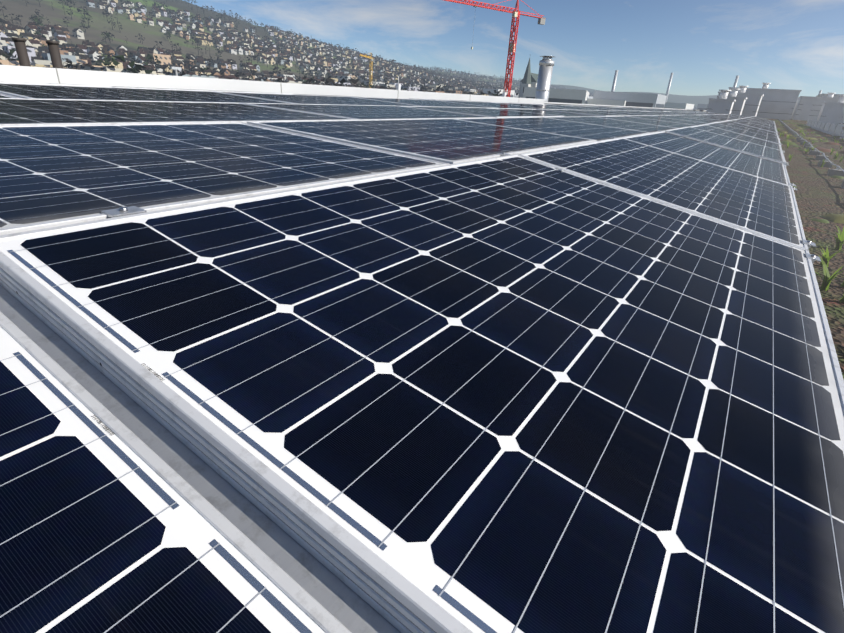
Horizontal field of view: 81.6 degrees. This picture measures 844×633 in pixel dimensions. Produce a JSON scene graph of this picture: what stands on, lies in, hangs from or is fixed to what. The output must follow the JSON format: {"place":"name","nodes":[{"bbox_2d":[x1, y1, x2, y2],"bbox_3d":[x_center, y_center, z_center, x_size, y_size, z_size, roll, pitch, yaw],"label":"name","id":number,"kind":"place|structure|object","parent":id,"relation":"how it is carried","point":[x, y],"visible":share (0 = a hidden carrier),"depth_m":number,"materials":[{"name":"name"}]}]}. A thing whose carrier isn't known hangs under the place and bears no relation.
{"place":"outdoors","nodes":[
{"label":"outdoors","id":0,"kind":"place"},
{"bbox_2d":[0,0,563,89],"bbox_3d":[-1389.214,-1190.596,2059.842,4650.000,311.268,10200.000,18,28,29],"label":"hillside terrain","id":1,"kind":"structure","parent":0,"point":[98,25],"depth_m":815.57,"materials":[{"name":"green plant"}]},
{"bbox_2d":[0,0,592,95],"bbox_3d":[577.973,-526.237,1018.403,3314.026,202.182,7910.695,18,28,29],"label":"town houses","id":2,"kind":"structure","parent":1,"relation":"on","point":[235,44],"depth_m":887.97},
{"bbox_2d":[0,0,696,107],"bbox_3d":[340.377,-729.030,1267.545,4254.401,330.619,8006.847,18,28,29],"label":"trees","id":3,"kind":"object","parent":1,"relation":"on","point":[131,64],"depth_m":768.79,"materials":[{"name":"green plant"}]},
{"bbox_2d":[183,0,843,96],"label":"sky","id":4,"kind":"structure","parent":0,"point":[784,44],"materials":[{"name":"blue"}]},
{"bbox_2d":[551,84,717,107],"bbox_3d":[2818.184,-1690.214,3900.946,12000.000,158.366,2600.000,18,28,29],"label":"building","id":5,"kind":"structure","parent":0,"point":[694,100],"depth_m":3660.99,"materials":[{"name":"grey concrete"}]},
{"bbox_2d":[483,70,821,109],"bbox_3d":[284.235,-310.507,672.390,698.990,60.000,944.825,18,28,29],"label":"industrial skyline","id":6,"kind":"structure","parent":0,"point":[611,97],"depth_m":312.87,"materials":[{"name":"concrete"}]},
{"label":"annex building","id":7,"kind":"object","parent":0,"visible":0},
{"bbox_2d":[11,37,63,68],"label":"chimneys","id":8,"kind":"object","parent":7,"relation":"on","point":[23,56],"depth_m":8.62,"materials":[{"name":"grey metal"}]},
{"bbox_2d":[170,66,181,75],"bbox_3d":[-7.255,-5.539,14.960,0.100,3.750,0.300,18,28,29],"label":"roof vent","id":9,"kind":"object","parent":7,"relation":"on","point":[176,69],"depth_m":14.20,"materials":[{"name":"silver metal"}]},
{"bbox_2d":[535,56,554,101],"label":"exhaust stack","id":10,"kind":"object","parent":7,"relation":"on","point":[546,63],"depth_m":43.46,"materials":[{"name":"silver metal"}]},
{"label":"ground","id":11,"kind":"structure","parent":0,"visible":0},
{"bbox_2d":[359,53,373,87],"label":"tower crane","id":12,"kind":"object","parent":11,"relation":"on","point":[370,63],"depth_m":531.72,"materials":[{"name":"paint"}]},
{"bbox_2d":[444,0,545,96],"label":"tower crane","id":13,"kind":"object","parent":11,"relation":"on","point":[512,45],"depth_m":231.67,"materials":[{"name":"paint"}]},
{"bbox_2d":[518,58,537,97],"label":"church","id":14,"kind":"structure","parent":11,"relation":"on","point":[529,79],"depth_m":402.33,"materials":[{"name":"paint"}]},
{"bbox_2d":[764,118,843,379],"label":"green roof","id":15,"kind":"structure","parent":11,"relation":"on","point":[819,192],"depth_m":2.97,"materials":[{"name":"gravel"}]},
{"bbox_2d":[0,65,706,111],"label":"roof parapet","id":16,"kind":"structure","parent":15,"relation":"on","point":[11,73],"depth_m":5.44,"materials":[{"name":"white concrete"}]},
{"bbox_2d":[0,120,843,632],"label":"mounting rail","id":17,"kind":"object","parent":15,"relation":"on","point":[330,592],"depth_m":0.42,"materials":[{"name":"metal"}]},
{"bbox_2d":[0,93,19,97],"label":"solar panel","id":18,"kind":"object","parent":17,"relation":"on","point":[4,96],"depth_m":2.27,"materials":[{"name":"glass"}]},
{"bbox_2d":[0,81,111,86],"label":"solar panel","id":19,"kind":"object","parent":17,"relation":"on","point":[51,84],"depth_m":3.19,"materials":[{"name":"glass"}]},
{"bbox_2d":[0,83,294,103],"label":"solar panel","id":20,"kind":"object","parent":17,"relation":"on","point":[32,91],"depth_m":2.96,"materials":[{"name":"glass"}]},
{"bbox_2d":[0,311,351,632],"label":"solar panel","id":21,"kind":"object","parent":17,"relation":"on","point":[110,522],"depth_m":0.36,"materials":[{"name":"glass"}]},
{"bbox_2d":[0,98,359,125],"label":"solar panel","id":22,"kind":"object","parent":17,"relation":"on","point":[18,111],"depth_m":2.08,"materials":[{"name":"glass"}]},
{"bbox_2d":[112,86,287,93],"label":"solar panel","id":23,"kind":"object","parent":17,"relation":"on","point":[196,90],"depth_m":4.29,"materials":[{"name":"glass"}]},
{"bbox_2d":[0,122,449,234],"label":"solar panel","id":24,"kind":"object","parent":17,"relation":"on","point":[55,175],"depth_m":1.14,"materials":[{"name":"glass"}]},
{"bbox_2d":[101,206,146,217],"bbox_3d":[-0.466,-0.152,0.770,0.038,0.039,0.052,21,30,27],"label":"module clamp","id":25,"kind":"object","parent":24,"relation":"on","point":[120,211],"depth_m":0.76,"materials":[{"name":"metal"}]},
{"bbox_2d":[214,91,418,105],"bbox_3d":[-0.831,-1.932,4.404,0.992,0.041,1.650,20,29,28],"label":"solar panel","id":26,"kind":"object","parent":17,"relation":"on","point":[313,99],"depth_m":4.27,"materials":[{"name":"glass"}]},
{"bbox_2d":[288,93,374,97],"bbox_3d":[-1.188,-2.509,5.588,0.992,0.042,1.650,17,28,29],"label":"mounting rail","id":27,"kind":"object","parent":17,"relation":"on","point":[326,95],"depth_m":5.92,"materials":[{"name":"metal"}]},
{"bbox_2d":[243,103,494,119],"bbox_3d":[-0.281,-1.456,3.511,0.992,0.042,1.650,20,29,28],"label":"solar panel","id":28,"kind":"object","parent":17,"relation":"on","point":[366,112],"depth_m":3.34,"materials":[{"name":"glass"}]},
{"bbox_2d":[0,154,843,632],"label":"solar panel","id":29,"kind":"object","parent":17,"relation":"on","point":[512,394],"depth_m":0.55,"materials":[{"name":"glass"}]},
{"bbox_2d":[805,253,820,263],"bbox_3d":[1.120,-0.159,1.409,0.038,0.039,0.052,28,33,24],"label":"module clamp","id":30,"kind":"object","parent":29,"relation":"attached to","point":[813,258],"depth_m":1.39,"materials":[{"name":"metal"}]},
{"bbox_2d":[247,118,596,163],"bbox_3d":[0.143,-0.893,2.426,0.992,0.041,1.650,21,30,28],"label":"solar panel","id":31,"kind":"object","parent":17,"relation":"on","point":[450,140],"depth_m":2.15,"materials":[{"name":"glass"}]},
{"bbox_2d":[496,152,510,156],"bbox_3d":[0.307,-0.599,1.848,0.038,0.039,0.052,21,30,27],"label":"module clamp","id":32,"kind":"object","parent":31,"relation":"on","point":[503,154],"depth_m":1.84,"materials":[{"name":"metal"}]},
{"bbox_2d":[356,97,494,107],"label":"solar panel","id":33,"kind":"object","parent":17,"relation":"on","point":[430,103],"depth_m":5.60,"materials":[{"name":"glass"}]},
{"bbox_2d":[409,98,505,102],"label":"solar panels","id":34,"kind":"object","parent":17,"relation":"on","point":[459,100],"depth_m":8.19,"materials":[{"name":"glass"}]},
{"bbox_2d":[403,106,563,117],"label":"solar panel","id":35,"kind":"object","parent":17,"relation":"on","point":[496,113],"depth_m":4.65,"materials":[{"name":"glass"}]},
{"bbox_2d":[436,100,541,108],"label":"solar panel","id":36,"kind":"object","parent":17,"relation":"on","point":[497,105],"depth_m":6.90,"materials":[{"name":"glass"}]},
{"bbox_2d":[492,102,576,109],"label":"solar panel","id":37,"kind":"object","parent":17,"relation":"on","point":[536,106],"depth_m":8.23,"materials":[{"name":"glass"}]},
{"bbox_2d":[490,108,596,116],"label":"solar panel","id":38,"kind":"object","parent":17,"relation":"on","point":[565,114],"depth_m":6.07,"materials":[{"name":"glass"}]},
{"bbox_2d":[456,117,650,140],"bbox_3d":[1.067,-1.424,3.715,0.992,0.042,1.650,21,30,27],"label":"solar panel","id":39,"kind":"object","parent":17,"relation":"on","point":[574,129],"depth_m":3.60,"materials":[{"name":"glass"}]},
{"bbox_2d":[533,104,597,109],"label":"solar panel","id":40,"kind":"object","parent":17,"relation":"on","point":[568,107],"depth_m":9.50,"materials":[{"name":"glass"}]},
{"bbox_2d":[537,109,632,115],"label":"solar panel","id":41,"kind":"object","parent":17,"relation":"on","point":[588,112],"depth_m":7.16,"materials":[{"name":"glass"}]},
{"bbox_2d":[563,105,620,110],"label":"solar panel","id":42,"kind":"object","parent":17,"relation":"on","point":[591,107],"depth_m":10.88,"materials":[{"name":"glass"}]},
{"bbox_2d":[585,106,636,110],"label":"solar panel","id":43,"kind":"object","parent":17,"relation":"on","point":[612,108],"depth_m":12.01,"materials":[{"name":"glass"}]},
{"bbox_2d":[546,116,676,132],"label":"solar panel","id":44,"kind":"object","parent":17,"relation":"on","point":[651,128],"depth_m":4.90,"materials":[{"name":"glass"}]},
{"bbox_2d":[579,110,648,115],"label":"solar panel","id":45,"kind":"object","parent":17,"relation":"on","point":[615,112],"depth_m":8.60,"materials":[{"name":"glass"}]},
{"bbox_2d":[608,107,643,110],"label":"solar panel","id":46,"kind":"object","parent":17,"relation":"on","point":[625,108],"depth_m":13.60,"materials":[{"name":"metal"}]},
{"bbox_2d":[600,110,662,114],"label":"solar panel","id":47,"kind":"object","parent":17,"relation":"on","point":[632,112],"depth_m":9.86,"materials":[{"name":"glass"}]},
{"bbox_2d":[592,116,696,127],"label":"solar panel","id":48,"kind":"object","parent":17,"relation":"on","point":[653,122],"depth_m":6.20,"materials":[{"name":"glass"}]},
{"bbox_2d":[630,111,675,114],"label":"solar panel","id":49,"kind":"object","parent":17,"relation":"on","point":[652,112],"depth_m":11.28,"materials":[{"name":"glass"}]},
{"bbox_2d":[635,108,670,111],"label":"solar panel","id":50,"kind":"object","parent":17,"relation":"on","point":[653,110],"depth_m":15.98,"materials":[{"name":"glass"}]},
{"bbox_2d":[518,137,807,249],"bbox_3d":[1.225,-0.662,2.327,0.992,0.041,1.650,28,33,24],"label":"solar panel","id":51,"kind":"object","parent":17,"relation":"on","point":[756,204],"depth_m":2.06,"materials":[{"name":"glass"}]},
{"bbox_2d":[802,239,816,249],"bbox_3d":[1.230,-0.223,1.563,0.038,0.039,0.052,28,33,24],"label":"module clamp","id":52,"kind":"object","parent":51,"relation":"attached to","point":[809,243],"depth_m":1.55,"materials":[{"name":"metal"}]},
{"bbox_2d":[627,116,708,125],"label":"solar panel","id":53,"kind":"object","parent":17,"relation":"on","point":[672,120],"depth_m":7.46,"materials":[{"name":"glass"}]},
{"bbox_2d":[650,111,693,114],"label":"solar panel","id":54,"kind":"object","parent":17,"relation":"on","point":[672,113],"depth_m":13.75,"materials":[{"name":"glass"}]},
{"bbox_2d":[649,115,716,123],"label":"solar panel","id":55,"kind":"object","parent":17,"relation":"on","point":[687,119],"depth_m":8.80,"materials":[{"name":"glass"}]},
{"bbox_2d":[667,115,722,121],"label":"solar panel","id":56,"kind":"object","parent":17,"relation":"on","point":[695,118],"depth_m":10.23,"materials":[{"name":"metal"}]},
{"bbox_2d":[679,115,728,120],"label":"solar panel","id":57,"kind":"object","parent":17,"relation":"on","point":[705,117],"depth_m":11.35,"materials":[{"name":"metal"}]},
{"bbox_2d":[622,131,790,185],"bbox_3d":[2.144,-1.195,3.619,0.992,0.041,1.650,28,33,24],"label":"solar panel","id":58,"kind":"object","parent":17,"relation":"on","point":[768,169],"depth_m":3.46,"materials":[{"name":"glass"}]},
{"bbox_2d":[693,115,732,119],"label":"solar panel","id":59,"kind":"object","parent":17,"relation":"on","point":[712,117],"depth_m":12.93,"materials":[{"name":"metal"}]},
{"bbox_2d":[665,127,785,163],"bbox_3d":[3.070,-1.735,4.902,0.992,0.040,1.650,28,33,24],"label":"solar panel","id":60,"kind":"object","parent":17,"relation":"on","point":[765,152],"depth_m":4.71,"materials":[{"name":"glass"}]},
{"bbox_2d":[692,125,781,149],"bbox_3d":[3.992,-2.260,6.186,0.992,0.041,1.650,28,33,24],"label":"solar panel","id":61,"kind":"object","parent":17,"relation":"on","point":[739,136],"depth_m":6.17,"materials":[{"name":"glass"}]},
{"bbox_2d":[704,123,780,143],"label":"solar panel","id":62,"kind":"object","parent":17,"relation":"on","point":[750,134],"depth_m":7.34,"materials":[{"name":"glass"}]},
{"bbox_2d":[717,122,778,138],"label":"solar panel","id":63,"kind":"object","parent":17,"relation":"on","point":[749,129],"depth_m":8.78,"materials":[{"name":"glass"}]},
{"bbox_2d":[723,121,777,134],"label":"solar panel","id":64,"kind":"object","parent":17,"relation":"on","point":[750,127],"depth_m":10.09,"materials":[{"name":"glass"}]},
{"bbox_2d":[729,120,776,132],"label":"solar panel","id":65,"kind":"object","parent":17,"relation":"on","point":[759,127],"depth_m":11.19,"materials":[{"name":"metal"}]},
{"bbox_2d":[735,119,775,129],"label":"solar panel","id":66,"kind":"object","parent":17,"relation":"on","point":[754,124],"depth_m":12.72,"materials":[{"name":"glass"}]},
{"bbox_2d":[737,119,775,128],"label":"solar panel","id":67,"kind":"object","parent":17,"relation":"on","point":[756,123],"depth_m":13.84,"materials":[{"name":"metal"}]},
{"bbox_2d":[742,118,775,126],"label":"solar panel","id":68,"kind":"object","parent":17,"relation":"on","point":[759,122],"depth_m":16.43,"materials":[{"name":"metal"}]},
{"bbox_2d":[743,119,775,127],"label":"solar panel","id":69,"kind":"object","parent":17,"relation":"on","point":[759,123],"depth_m":15.34,"materials":[{"name":"metal"}]},
{"bbox_2d":[706,90,735,113],"bbox_3d":[23.654,-16.823,38.634,1.760,1.980,2.160,18,28,29],"label":"ventilation unit","id":70,"kind":"object","parent":15,"relation":"on","point":[722,104],"depth_m":37.99,"materials":[{"name":"metal"}]},
{"bbox_2d":[717,88,746,114],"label":"ventilation unit","id":71,"kind":"object","parent":15,"relation":"on","point":[738,106],"depth_m":41.40,"materials":[{"name":"metal"}]},
{"bbox_2d":[718,86,763,116],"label":"ventilation unit","id":72,"kind":"object","parent":15,"relation":"on","point":[752,104],"depth_m":45.52,"materials":[{"name":"metal"}]},
{"bbox_2d":[729,83,801,119],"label":"ventilation unit","id":73,"kind":"object","parent":15,"relation":"on","point":[777,103],"depth_m":50.57,"materials":[{"name":"metal"}]},
{"bbox_2d":[774,120,843,223],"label":"plants","id":74,"kind":"object","parent":15,"relation":"on","point":[836,218],"depth_m":8.88,"materials":[{"name":"green plant"}]},
{"bbox_2d":[777,129,843,302],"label":"plants","id":75,"kind":"object","parent":15,"relation":"on","point":[824,263],"depth_m":1.77,"materials":[{"name":"green plant"}]},
{"bbox_2d":[777,119,843,188],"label":"lightning wire","id":76,"kind":"object","parent":15,"relation":"on","point":[837,171],"depth_m":6.07,"materials":[{"name":"metal"}]},
{"bbox_2d":[791,92,838,120],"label":"ventilation unit","id":77,"kind":"object","parent":15,"relation":"on","point":[806,108],"depth_m":55.98,"materials":[{"name":"metal"}]},
{"bbox_2d":[816,93,843,97],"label":"roof plant unit","id":78,"kind":"object","parent":15,"relation":"on","point":[826,95],"depth_m":69.33,"materials":[{"name":"metal"}]},
{"bbox_2d":[817,95,843,123],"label":"ventilation unit","id":79,"kind":"object","parent":15,"relation":"on","point":[831,112],"depth_m":44.07,"materials":[{"name":"metal"}]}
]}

